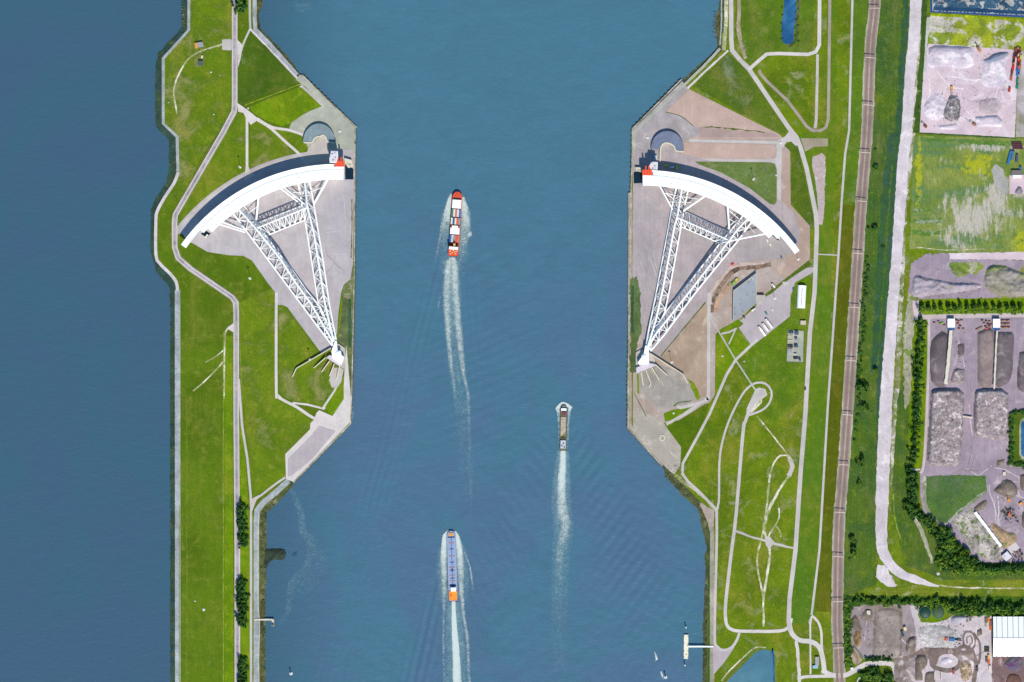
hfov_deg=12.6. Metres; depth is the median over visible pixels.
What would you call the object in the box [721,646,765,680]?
path
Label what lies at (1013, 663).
heap
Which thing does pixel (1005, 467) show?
tyre track
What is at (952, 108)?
heap
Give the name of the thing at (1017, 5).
basin
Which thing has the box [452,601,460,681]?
wake foam
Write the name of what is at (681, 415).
road
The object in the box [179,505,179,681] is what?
grass
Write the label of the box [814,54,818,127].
road
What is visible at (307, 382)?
grass
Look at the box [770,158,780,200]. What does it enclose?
road
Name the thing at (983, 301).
grass
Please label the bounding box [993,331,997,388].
conveyor
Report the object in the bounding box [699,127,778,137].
ground
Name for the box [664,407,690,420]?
grass
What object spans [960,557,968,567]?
tree
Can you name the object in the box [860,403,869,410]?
tree
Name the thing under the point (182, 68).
track
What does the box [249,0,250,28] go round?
path
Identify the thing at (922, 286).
heap
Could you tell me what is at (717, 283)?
ground
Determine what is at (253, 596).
grass
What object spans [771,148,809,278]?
ground
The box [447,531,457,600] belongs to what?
tanker
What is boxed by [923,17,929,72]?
ground
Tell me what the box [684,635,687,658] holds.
pontoon
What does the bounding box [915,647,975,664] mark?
track
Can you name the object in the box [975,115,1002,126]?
heap
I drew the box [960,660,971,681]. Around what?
heap
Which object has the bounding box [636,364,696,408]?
dock floor
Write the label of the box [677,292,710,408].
road
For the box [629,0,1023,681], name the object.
ground
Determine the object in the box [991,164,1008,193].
ground
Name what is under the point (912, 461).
tree
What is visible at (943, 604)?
tree
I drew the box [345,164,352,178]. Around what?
dock basin
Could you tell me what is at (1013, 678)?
heap
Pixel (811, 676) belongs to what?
road
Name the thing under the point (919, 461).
grass
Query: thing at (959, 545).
tree
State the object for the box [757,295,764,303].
quay pavement
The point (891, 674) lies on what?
tree
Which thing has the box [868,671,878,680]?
tree
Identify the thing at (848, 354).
railway track
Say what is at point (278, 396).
path
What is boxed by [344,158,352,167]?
landing platform
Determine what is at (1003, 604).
tree
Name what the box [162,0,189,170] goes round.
dike toe
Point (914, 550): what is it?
grass
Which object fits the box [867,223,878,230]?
bush
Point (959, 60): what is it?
heap
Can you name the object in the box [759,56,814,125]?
grass
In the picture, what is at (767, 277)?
ground
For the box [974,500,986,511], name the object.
heap
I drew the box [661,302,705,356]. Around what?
grass
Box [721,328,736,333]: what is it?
path
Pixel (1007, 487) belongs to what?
heap
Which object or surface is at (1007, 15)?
basin
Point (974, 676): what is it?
track
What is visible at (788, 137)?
road
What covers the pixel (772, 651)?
pond
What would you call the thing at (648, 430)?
quay pavement
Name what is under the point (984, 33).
ground
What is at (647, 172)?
gate drive unit
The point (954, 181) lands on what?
field
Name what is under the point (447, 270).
wake foam
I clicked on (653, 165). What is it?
control tower
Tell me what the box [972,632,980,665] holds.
track
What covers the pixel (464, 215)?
bow foam
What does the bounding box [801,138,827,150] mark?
ground
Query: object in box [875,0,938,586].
dirt track
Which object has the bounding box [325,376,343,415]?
grass
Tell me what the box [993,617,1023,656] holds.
warehouse
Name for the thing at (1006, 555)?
shed
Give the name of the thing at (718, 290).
dirt track
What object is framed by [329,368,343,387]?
quay pavement
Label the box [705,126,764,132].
grass
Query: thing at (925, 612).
storage tank
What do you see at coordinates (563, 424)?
barge
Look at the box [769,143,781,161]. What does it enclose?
road
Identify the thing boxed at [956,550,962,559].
tree
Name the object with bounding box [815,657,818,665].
cabin
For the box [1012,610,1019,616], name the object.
tree
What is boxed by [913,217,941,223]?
grass
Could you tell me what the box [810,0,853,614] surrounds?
path
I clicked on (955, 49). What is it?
heap
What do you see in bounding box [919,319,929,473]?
road
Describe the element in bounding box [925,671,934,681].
heap
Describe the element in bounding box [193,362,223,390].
track
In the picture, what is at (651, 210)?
dock floor
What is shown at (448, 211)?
bow foam
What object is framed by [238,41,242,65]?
path
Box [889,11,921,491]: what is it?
ground
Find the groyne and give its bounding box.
[264,548,285,567]
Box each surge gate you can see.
[181,164,343,364]
[638,170,799,364]
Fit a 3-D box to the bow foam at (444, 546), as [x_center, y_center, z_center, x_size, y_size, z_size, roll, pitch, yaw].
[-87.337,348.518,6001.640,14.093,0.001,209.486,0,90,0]
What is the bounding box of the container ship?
[448,192,461,255]
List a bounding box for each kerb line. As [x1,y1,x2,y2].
[258,512,259,671]
[920,133,1015,138]
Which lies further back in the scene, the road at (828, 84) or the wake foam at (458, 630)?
the wake foam at (458, 630)
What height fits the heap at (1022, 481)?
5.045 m
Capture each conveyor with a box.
[944,330,951,383]
[974,512,1001,546]
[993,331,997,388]
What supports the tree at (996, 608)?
on the grass at (1008, 600)
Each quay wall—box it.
[293,74,356,482]
[627,79,681,465]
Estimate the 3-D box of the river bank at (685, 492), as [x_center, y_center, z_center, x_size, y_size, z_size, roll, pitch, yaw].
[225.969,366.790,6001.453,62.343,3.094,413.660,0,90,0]
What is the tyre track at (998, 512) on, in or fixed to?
on the yard at (986, 452)
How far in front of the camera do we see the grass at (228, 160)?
5999.95 m
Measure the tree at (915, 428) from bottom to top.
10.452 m
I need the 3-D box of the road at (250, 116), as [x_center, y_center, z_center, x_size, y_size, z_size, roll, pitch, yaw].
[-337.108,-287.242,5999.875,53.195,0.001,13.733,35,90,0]
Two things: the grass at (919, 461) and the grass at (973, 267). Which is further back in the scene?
the grass at (973, 267)
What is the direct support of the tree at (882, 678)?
on the grass at (882, 670)
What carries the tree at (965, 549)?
on the ground at (763, 450)
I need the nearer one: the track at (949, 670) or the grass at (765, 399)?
the track at (949, 670)
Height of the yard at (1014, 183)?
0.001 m
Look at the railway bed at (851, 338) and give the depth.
5999.82 m
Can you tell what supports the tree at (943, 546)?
on the grass at (914, 550)
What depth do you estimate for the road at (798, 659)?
5999.82 m
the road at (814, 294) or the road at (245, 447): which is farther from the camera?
the road at (245, 447)
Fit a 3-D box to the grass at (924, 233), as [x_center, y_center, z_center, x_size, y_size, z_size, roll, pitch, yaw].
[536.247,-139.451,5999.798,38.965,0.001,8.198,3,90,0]
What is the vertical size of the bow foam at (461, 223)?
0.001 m
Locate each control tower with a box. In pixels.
[329,151,337,162]
[649,161,657,169]
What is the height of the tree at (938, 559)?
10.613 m
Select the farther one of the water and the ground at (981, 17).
the water
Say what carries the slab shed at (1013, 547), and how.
on the ground at (763, 450)
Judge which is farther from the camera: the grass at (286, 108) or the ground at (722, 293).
the grass at (286, 108)
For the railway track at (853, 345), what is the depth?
5999.50 m
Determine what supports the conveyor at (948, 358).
on the ground at (763, 450)
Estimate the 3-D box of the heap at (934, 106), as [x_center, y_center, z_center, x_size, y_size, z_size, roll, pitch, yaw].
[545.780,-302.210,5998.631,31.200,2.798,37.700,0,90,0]
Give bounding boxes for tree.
[234,5,240,11]
[235,596,243,602]
[236,577,243,583]
[240,0,247,9]
[851,550,856,557]
[855,455,864,467]
[856,595,862,604]
[857,382,868,391]
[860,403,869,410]
[865,675,874,681]
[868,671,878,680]
[869,666,875,672]
[874,673,884,680]
[879,598,886,603]
[884,671,893,678]
[891,597,898,603]
[903,503,910,511]
[907,447,917,452]
[907,456,915,464]
[909,426,917,431]
[911,430,918,437]
[912,354,920,363]
[912,393,919,399]
[912,400,919,406]
[912,406,919,413]
[913,374,920,381]
[914,363,923,370]
[915,316,922,324]
[916,303,923,310]
[917,327,923,334]
[919,508,923,517]
[923,519,931,526]
[923,599,930,606]
[929,532,940,539]
[931,520,936,526]
[933,556,942,563]
[934,602,939,609]
[936,539,942,544]
[937,561,943,568]
[938,544,948,551]
[939,526,946,532]
[940,552,949,562]
[940,599,950,606]
[943,535,951,542]
[944,602,952,609]
[945,526,952,535]
[951,599,959,607]
[951,609,959,615]
[954,558,962,567]
[955,543,964,551]
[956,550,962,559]
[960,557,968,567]
[961,547,970,553]
[963,600,972,606]
[965,608,971,615]
[968,562,977,569]
[972,599,980,610]
[973,556,979,563]
[978,602,985,612]
[986,600,993,610]
[993,604,999,612]
[998,602,1005,609]
[1002,605,1009,613]
[1005,610,1013,616]
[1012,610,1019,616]
[1017,601,1023,613]
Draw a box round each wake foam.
[442,262,463,409]
[444,257,455,390]
[446,602,464,680]
[451,257,469,407]
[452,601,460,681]
[554,452,568,591]
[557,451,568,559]
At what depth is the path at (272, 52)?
5999.85 m
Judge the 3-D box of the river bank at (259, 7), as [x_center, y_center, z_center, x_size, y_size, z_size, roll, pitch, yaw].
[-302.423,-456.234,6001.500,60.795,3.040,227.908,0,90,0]
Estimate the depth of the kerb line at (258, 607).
5999.85 m
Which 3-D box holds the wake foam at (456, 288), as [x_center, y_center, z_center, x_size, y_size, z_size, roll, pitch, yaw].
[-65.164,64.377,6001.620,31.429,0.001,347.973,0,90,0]
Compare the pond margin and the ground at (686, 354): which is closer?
the ground at (686, 354)
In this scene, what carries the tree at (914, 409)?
on the grass at (919, 461)
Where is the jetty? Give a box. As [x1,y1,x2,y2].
[254,619,273,625]
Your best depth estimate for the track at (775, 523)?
5999.83 m
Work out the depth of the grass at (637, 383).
5999.73 m
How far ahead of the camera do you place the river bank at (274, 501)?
6001.14 m
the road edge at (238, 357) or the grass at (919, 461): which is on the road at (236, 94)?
the road edge at (238, 357)
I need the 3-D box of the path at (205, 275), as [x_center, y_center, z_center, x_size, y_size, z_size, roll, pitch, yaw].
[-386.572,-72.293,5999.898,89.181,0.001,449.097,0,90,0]
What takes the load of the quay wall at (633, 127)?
on the ground at (763, 450)
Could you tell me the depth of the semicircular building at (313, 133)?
5995.60 m
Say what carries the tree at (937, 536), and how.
on the grass at (914, 550)
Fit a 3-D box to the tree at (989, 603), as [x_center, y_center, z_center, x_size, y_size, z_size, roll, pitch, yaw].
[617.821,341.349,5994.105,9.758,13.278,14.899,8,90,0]
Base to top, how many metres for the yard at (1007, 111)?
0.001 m
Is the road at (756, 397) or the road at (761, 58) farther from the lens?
the road at (756, 397)
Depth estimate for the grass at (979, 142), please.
5999.79 m
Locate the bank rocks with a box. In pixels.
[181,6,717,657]
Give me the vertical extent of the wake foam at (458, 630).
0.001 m
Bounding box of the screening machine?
[939,637,961,640]
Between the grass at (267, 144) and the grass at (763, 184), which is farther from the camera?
the grass at (267, 144)
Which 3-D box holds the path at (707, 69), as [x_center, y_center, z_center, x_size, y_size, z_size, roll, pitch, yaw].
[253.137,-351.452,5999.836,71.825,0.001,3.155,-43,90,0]
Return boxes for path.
[154,172,178,290]
[179,112,243,426]
[182,153,309,224]
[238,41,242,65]
[240,29,249,55]
[243,166,254,180]
[246,118,247,165]
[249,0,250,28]
[249,477,284,506]
[250,29,297,78]
[256,117,302,135]
[258,120,303,159]
[275,292,315,419]
[292,388,336,409]
[301,84,324,106]
[681,338,757,508]
[687,50,727,88]
[710,316,756,390]
[717,381,772,508]
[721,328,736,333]
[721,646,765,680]
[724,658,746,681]
[736,530,792,548]
[765,536,774,549]
[809,622,811,673]
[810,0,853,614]
[811,615,822,648]
[917,313,1023,319]
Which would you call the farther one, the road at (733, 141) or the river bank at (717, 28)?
the river bank at (717, 28)
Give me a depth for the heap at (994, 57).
5996.97 m
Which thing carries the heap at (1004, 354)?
on the yard at (986, 452)
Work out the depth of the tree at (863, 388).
5991.38 m
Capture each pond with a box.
[727,650,774,681]
[771,648,774,681]
[781,0,796,43]
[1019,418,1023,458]
[1021,421,1023,456]
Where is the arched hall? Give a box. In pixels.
[797,285,805,307]
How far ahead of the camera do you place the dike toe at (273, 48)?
5999.89 m
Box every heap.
[852,615,861,631]
[853,631,860,646]
[861,609,872,620]
[874,608,900,658]
[906,636,915,652]
[912,275,981,296]
[915,654,927,680]
[918,625,957,647]
[923,93,945,120]
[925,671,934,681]
[927,45,974,68]
[927,389,963,465]
[929,45,970,53]
[930,331,948,387]
[937,123,957,129]
[941,657,952,664]
[943,94,960,120]
[951,368,965,384]
[951,615,973,623]
[958,343,964,355]
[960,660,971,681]
[973,389,1008,438]
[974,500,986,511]
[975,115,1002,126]
[977,327,994,387]
[979,98,1000,113]
[980,55,1008,86]
[983,52,1008,62]
[984,265,1023,295]
[990,522,1016,547]
[994,479,1017,497]
[995,331,1013,387]
[997,459,1004,465]
[1004,657,1022,670]
[1006,674,1020,681]
[1015,186,1022,193]
[1017,351,1023,391]
[1020,474,1023,490]
[1022,511,1023,527]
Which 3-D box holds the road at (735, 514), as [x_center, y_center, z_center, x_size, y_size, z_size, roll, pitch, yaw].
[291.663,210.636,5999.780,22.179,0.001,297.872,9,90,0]
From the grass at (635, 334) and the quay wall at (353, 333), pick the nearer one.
the grass at (635, 334)
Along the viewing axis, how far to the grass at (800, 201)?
5999.91 m
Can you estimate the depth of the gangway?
5998.01 m
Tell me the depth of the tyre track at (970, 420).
5999.71 m
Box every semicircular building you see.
[303,124,334,142]
[651,131,683,160]
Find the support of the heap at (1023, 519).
on the yard at (986, 452)
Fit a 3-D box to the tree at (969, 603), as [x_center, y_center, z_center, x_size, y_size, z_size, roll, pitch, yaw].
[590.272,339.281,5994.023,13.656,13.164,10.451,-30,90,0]
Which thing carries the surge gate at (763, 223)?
on the pivot foundation at (650, 364)
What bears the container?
on the field
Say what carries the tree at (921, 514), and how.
on the grass at (914, 550)
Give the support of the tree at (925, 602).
on the grass at (1008, 600)
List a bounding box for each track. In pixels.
[173,44,221,113]
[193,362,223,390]
[223,326,228,398]
[223,332,223,681]
[711,262,771,312]
[722,0,727,50]
[736,0,746,58]
[756,415,788,454]
[756,454,786,595]
[762,548,770,625]
[763,455,792,536]
[768,508,779,535]
[787,458,794,476]
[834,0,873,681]
[834,6,871,673]
[835,9,872,668]
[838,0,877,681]
[839,14,875,660]
[840,0,877,680]
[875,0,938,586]
[892,493,900,538]
[893,653,915,660]
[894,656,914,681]
[914,645,977,681]
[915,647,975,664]
[927,79,930,99]
[929,654,962,672]
[937,71,963,89]
[939,584,1023,588]
[947,75,980,80]
[952,468,986,474]
[962,630,975,649]
[969,404,972,435]
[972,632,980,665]
[988,466,1020,469]
[989,485,996,516]
[994,467,1019,478]
[997,496,999,525]
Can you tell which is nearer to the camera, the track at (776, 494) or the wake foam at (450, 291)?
the track at (776, 494)
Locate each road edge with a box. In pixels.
[172,0,234,530]
[177,107,239,675]
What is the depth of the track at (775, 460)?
5999.84 m
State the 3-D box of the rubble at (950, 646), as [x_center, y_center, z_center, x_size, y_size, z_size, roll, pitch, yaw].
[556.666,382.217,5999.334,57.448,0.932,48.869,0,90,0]
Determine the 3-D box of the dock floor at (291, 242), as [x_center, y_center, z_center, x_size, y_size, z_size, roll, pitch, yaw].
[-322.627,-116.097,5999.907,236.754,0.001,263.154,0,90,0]
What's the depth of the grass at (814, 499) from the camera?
5999.92 m
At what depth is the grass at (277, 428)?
5999.95 m
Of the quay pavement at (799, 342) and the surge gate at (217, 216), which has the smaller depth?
the surge gate at (217, 216)
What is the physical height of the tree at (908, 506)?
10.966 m
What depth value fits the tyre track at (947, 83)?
5999.69 m
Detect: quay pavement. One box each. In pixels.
[222,39,231,49]
[285,346,350,480]
[288,426,334,475]
[289,106,353,149]
[296,75,356,131]
[303,136,329,162]
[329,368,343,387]
[628,193,662,464]
[632,81,698,173]
[633,48,720,149]
[633,407,680,473]
[713,646,734,674]
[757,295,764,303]
[787,330,803,361]
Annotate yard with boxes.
[849,604,920,680]
[851,651,861,665]
[910,605,992,681]
[920,44,1016,136]
[920,317,1023,561]
[992,656,1023,681]
[1009,175,1023,193]
[1016,50,1023,136]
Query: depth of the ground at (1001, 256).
5999.79 m
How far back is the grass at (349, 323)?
5999.86 m
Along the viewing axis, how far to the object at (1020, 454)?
5999.62 m
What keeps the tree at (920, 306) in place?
on the grass at (983, 301)
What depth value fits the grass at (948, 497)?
5999.74 m
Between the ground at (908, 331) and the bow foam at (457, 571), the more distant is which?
the bow foam at (457, 571)
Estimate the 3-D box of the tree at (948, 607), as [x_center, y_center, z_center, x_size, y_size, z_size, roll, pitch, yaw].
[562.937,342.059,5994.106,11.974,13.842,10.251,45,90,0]
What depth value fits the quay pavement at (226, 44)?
5999.88 m
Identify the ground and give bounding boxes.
[157,0,354,681]
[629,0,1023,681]
[633,89,808,426]
[661,303,706,396]
[666,90,780,138]
[674,474,714,510]
[684,142,775,158]
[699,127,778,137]
[700,503,713,530]
[710,261,764,303]
[714,281,731,312]
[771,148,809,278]
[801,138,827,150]
[812,153,825,224]
[876,565,896,586]
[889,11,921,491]
[903,293,923,408]
[908,253,1023,298]
[910,247,983,250]
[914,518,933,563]
[918,606,946,622]
[922,475,986,525]
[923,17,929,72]
[928,15,1023,49]
[931,13,1023,21]
[949,252,1023,259]
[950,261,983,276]
[952,507,1010,559]
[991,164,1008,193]
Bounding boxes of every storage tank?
[919,606,930,618]
[932,606,944,618]
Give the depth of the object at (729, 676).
5999.83 m
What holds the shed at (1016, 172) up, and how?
on the ground at (763, 450)
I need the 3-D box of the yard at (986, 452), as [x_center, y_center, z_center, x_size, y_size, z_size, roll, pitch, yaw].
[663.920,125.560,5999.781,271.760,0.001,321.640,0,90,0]
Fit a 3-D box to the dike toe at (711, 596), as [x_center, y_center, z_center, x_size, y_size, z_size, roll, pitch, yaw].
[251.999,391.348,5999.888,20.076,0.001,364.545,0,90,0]
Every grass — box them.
[165,0,231,203]
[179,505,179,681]
[180,112,245,221]
[225,336,232,681]
[238,32,300,106]
[239,288,309,496]
[239,407,249,681]
[244,85,299,106]
[249,87,320,125]
[250,122,295,167]
[252,515,253,681]
[274,129,306,152]
[279,307,331,404]
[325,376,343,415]
[336,266,352,391]
[337,298,342,337]
[348,299,350,346]
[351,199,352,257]
[629,277,641,372]
[631,286,633,331]
[637,374,638,393]
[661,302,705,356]
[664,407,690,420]
[668,403,709,460]
[688,379,700,399]
[693,53,785,134]
[695,161,776,204]
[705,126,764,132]
[707,330,748,411]
[722,319,739,332]
[723,0,723,32]
[735,0,814,62]
[738,275,810,424]
[739,386,769,411]
[751,400,761,412]
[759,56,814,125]
[765,261,811,296]
[784,142,813,228]
[788,0,799,46]
[792,7,830,624]
[800,0,836,624]
[815,204,854,611]
[843,0,866,204]
[843,0,909,595]
[843,595,1023,667]
[854,667,893,681]
[856,579,1023,595]
[869,133,894,371]
[891,375,1023,579]
[908,319,927,466]
[912,230,941,235]
[913,0,927,132]
[913,209,942,211]
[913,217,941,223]
[918,298,1023,314]
[920,137,1014,145]
[926,475,986,522]
[998,266,1023,298]
[1009,409,1023,466]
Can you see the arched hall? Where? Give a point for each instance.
(801, 295)
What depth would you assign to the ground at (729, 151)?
5999.82 m
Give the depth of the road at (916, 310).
5999.73 m
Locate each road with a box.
[172,0,239,681]
[238,104,257,124]
[239,379,251,681]
[666,405,698,424]
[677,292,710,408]
[689,139,778,143]
[702,158,768,161]
[713,508,740,651]
[724,416,748,617]
[724,618,792,632]
[729,0,818,631]
[730,50,754,76]
[746,388,766,416]
[748,0,820,70]
[758,0,830,131]
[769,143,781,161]
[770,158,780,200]
[776,132,796,167]
[789,623,826,669]
[795,640,800,681]
[797,675,832,679]
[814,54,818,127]
[821,661,894,677]
[912,300,921,319]
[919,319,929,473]
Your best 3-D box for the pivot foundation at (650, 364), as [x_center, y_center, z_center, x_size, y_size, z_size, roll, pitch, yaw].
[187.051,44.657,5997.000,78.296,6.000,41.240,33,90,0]
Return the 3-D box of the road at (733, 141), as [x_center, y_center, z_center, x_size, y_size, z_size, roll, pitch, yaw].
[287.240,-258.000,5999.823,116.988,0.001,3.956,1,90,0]
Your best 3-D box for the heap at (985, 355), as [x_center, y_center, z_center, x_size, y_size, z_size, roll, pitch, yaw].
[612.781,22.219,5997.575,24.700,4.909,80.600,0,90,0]
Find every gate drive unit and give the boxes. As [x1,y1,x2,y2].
[334,157,344,166]
[642,166,652,175]
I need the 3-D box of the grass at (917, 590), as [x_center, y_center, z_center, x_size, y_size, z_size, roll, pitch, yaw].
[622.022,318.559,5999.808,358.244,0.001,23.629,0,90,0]
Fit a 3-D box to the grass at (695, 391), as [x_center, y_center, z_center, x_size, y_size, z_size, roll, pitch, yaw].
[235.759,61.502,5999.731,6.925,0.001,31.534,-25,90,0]
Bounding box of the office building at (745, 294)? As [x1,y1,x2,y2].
[733,273,763,320]
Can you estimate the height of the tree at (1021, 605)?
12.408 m
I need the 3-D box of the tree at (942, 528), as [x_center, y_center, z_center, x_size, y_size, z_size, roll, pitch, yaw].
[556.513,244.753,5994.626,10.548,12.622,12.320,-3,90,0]
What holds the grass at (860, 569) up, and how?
on the ground at (763, 450)
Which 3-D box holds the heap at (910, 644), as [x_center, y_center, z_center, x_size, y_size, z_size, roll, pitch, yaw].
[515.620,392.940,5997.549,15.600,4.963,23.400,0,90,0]
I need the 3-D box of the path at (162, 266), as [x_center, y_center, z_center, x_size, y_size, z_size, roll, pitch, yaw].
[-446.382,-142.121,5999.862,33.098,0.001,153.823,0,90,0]
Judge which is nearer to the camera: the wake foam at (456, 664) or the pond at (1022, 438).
the pond at (1022, 438)
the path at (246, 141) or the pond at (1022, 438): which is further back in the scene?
the path at (246, 141)
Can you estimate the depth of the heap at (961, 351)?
5998.52 m
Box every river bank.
[150,0,186,681]
[257,0,300,75]
[260,482,292,681]
[663,466,708,681]
[682,0,722,81]
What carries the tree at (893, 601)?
on the grass at (1008, 600)
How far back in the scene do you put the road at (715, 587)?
5999.77 m
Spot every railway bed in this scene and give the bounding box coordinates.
[832,0,879,681]
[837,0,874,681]
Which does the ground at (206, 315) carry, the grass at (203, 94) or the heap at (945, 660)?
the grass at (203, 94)
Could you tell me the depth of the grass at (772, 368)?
5999.91 m
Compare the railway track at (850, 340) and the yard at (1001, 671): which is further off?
the yard at (1001, 671)
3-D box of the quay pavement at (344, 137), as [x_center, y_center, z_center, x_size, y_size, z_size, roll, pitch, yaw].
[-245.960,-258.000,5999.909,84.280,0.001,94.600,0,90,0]
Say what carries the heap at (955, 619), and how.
on the yard at (985, 638)
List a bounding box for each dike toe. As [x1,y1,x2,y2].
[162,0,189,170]
[175,290,180,681]
[252,0,297,75]
[253,479,289,681]
[699,503,713,681]
[719,0,721,44]
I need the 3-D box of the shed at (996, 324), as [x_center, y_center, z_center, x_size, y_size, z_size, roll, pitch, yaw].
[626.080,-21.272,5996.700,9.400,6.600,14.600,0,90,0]
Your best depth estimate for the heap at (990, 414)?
5993.08 m
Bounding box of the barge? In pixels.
[560,405,566,450]
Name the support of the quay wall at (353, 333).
on the ground at (206, 315)
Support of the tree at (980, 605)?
on the grass at (1008, 600)
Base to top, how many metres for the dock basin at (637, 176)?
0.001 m
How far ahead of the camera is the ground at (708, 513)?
5999.84 m
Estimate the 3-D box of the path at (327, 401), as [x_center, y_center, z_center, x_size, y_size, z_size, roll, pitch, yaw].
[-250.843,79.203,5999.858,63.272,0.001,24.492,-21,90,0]
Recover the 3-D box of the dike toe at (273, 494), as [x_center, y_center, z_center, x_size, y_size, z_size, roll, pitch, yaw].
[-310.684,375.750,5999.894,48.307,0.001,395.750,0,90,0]
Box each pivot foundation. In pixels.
[292,344,344,379]
[636,350,687,386]
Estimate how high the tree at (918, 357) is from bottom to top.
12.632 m
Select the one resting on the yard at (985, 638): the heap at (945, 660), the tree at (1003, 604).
the heap at (945, 660)
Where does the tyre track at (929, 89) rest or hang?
on the yard at (1007, 111)
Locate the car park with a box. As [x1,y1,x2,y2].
[739,267,812,343]
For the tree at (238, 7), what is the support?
on the ground at (206, 315)
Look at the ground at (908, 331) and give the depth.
5999.82 m
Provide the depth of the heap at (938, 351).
5995.73 m
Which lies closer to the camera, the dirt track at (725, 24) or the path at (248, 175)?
the path at (248, 175)
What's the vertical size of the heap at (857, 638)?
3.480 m
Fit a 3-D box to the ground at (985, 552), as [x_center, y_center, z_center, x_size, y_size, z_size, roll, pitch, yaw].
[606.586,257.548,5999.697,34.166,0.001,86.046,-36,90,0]
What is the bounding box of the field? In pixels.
[909,136,1023,252]
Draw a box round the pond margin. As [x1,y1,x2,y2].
[725,648,776,681]
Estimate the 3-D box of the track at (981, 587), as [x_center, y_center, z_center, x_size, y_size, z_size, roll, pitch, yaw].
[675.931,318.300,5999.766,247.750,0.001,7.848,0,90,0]
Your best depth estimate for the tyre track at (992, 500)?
5999.69 m
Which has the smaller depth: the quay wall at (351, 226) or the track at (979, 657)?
the track at (979, 657)
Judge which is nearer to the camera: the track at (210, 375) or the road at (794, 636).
the road at (794, 636)
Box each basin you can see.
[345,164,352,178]
[634,171,641,182]
[930,0,1023,16]
[933,0,1023,14]
[934,7,1023,13]
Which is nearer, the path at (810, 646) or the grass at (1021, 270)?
the grass at (1021, 270)
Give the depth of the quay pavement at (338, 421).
5999.90 m
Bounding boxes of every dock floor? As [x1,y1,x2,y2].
[177,150,353,352]
[632,150,799,356]
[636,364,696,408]
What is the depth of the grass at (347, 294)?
5999.94 m
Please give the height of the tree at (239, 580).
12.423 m
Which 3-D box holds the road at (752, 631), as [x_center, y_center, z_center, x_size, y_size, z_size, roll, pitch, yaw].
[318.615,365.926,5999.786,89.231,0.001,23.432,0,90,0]
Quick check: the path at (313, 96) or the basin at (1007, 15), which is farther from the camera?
the path at (313, 96)
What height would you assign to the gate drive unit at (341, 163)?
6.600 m
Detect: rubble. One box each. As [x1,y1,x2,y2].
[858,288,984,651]
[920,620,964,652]
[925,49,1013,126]
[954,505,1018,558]
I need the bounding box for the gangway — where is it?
[687,646,712,647]
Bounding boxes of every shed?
[947,319,954,329]
[993,319,999,329]
[1002,551,1011,560]
[1008,542,1019,553]
[1011,170,1021,174]
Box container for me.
[1007,150,1011,163]
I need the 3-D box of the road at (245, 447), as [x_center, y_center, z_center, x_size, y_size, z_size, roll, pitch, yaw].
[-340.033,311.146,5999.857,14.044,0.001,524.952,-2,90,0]
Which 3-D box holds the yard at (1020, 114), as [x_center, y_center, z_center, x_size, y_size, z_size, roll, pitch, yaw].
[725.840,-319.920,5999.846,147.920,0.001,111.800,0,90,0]
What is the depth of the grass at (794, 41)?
5999.86 m
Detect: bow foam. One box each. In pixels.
[438,545,465,597]
[440,193,452,238]
[440,530,448,673]
[442,211,470,249]
[454,531,469,681]
[460,197,469,252]
[556,402,571,409]
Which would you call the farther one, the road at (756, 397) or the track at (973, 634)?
the road at (756, 397)
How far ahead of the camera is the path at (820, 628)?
5999.79 m
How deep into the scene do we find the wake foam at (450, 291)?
6001.66 m
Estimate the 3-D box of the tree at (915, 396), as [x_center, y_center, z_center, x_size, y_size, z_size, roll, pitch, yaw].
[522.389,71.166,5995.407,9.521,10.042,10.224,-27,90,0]
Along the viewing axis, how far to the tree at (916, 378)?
5992.64 m
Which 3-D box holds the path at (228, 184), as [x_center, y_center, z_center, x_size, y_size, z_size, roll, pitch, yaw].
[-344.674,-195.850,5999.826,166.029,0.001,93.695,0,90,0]
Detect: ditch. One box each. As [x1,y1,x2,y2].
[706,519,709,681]
[876,0,908,452]
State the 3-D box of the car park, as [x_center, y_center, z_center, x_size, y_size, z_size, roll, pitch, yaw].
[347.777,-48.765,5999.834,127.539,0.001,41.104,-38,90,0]
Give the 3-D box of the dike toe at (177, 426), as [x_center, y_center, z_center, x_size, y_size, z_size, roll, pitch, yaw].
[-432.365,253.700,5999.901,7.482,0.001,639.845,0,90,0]
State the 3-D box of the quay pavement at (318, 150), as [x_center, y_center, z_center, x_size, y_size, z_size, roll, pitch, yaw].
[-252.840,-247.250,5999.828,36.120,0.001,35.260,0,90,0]
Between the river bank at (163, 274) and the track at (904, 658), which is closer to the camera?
the track at (904, 658)
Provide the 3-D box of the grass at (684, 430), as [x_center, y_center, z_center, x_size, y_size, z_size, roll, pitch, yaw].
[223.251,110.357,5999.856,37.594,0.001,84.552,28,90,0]
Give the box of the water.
[0,0,719,681]

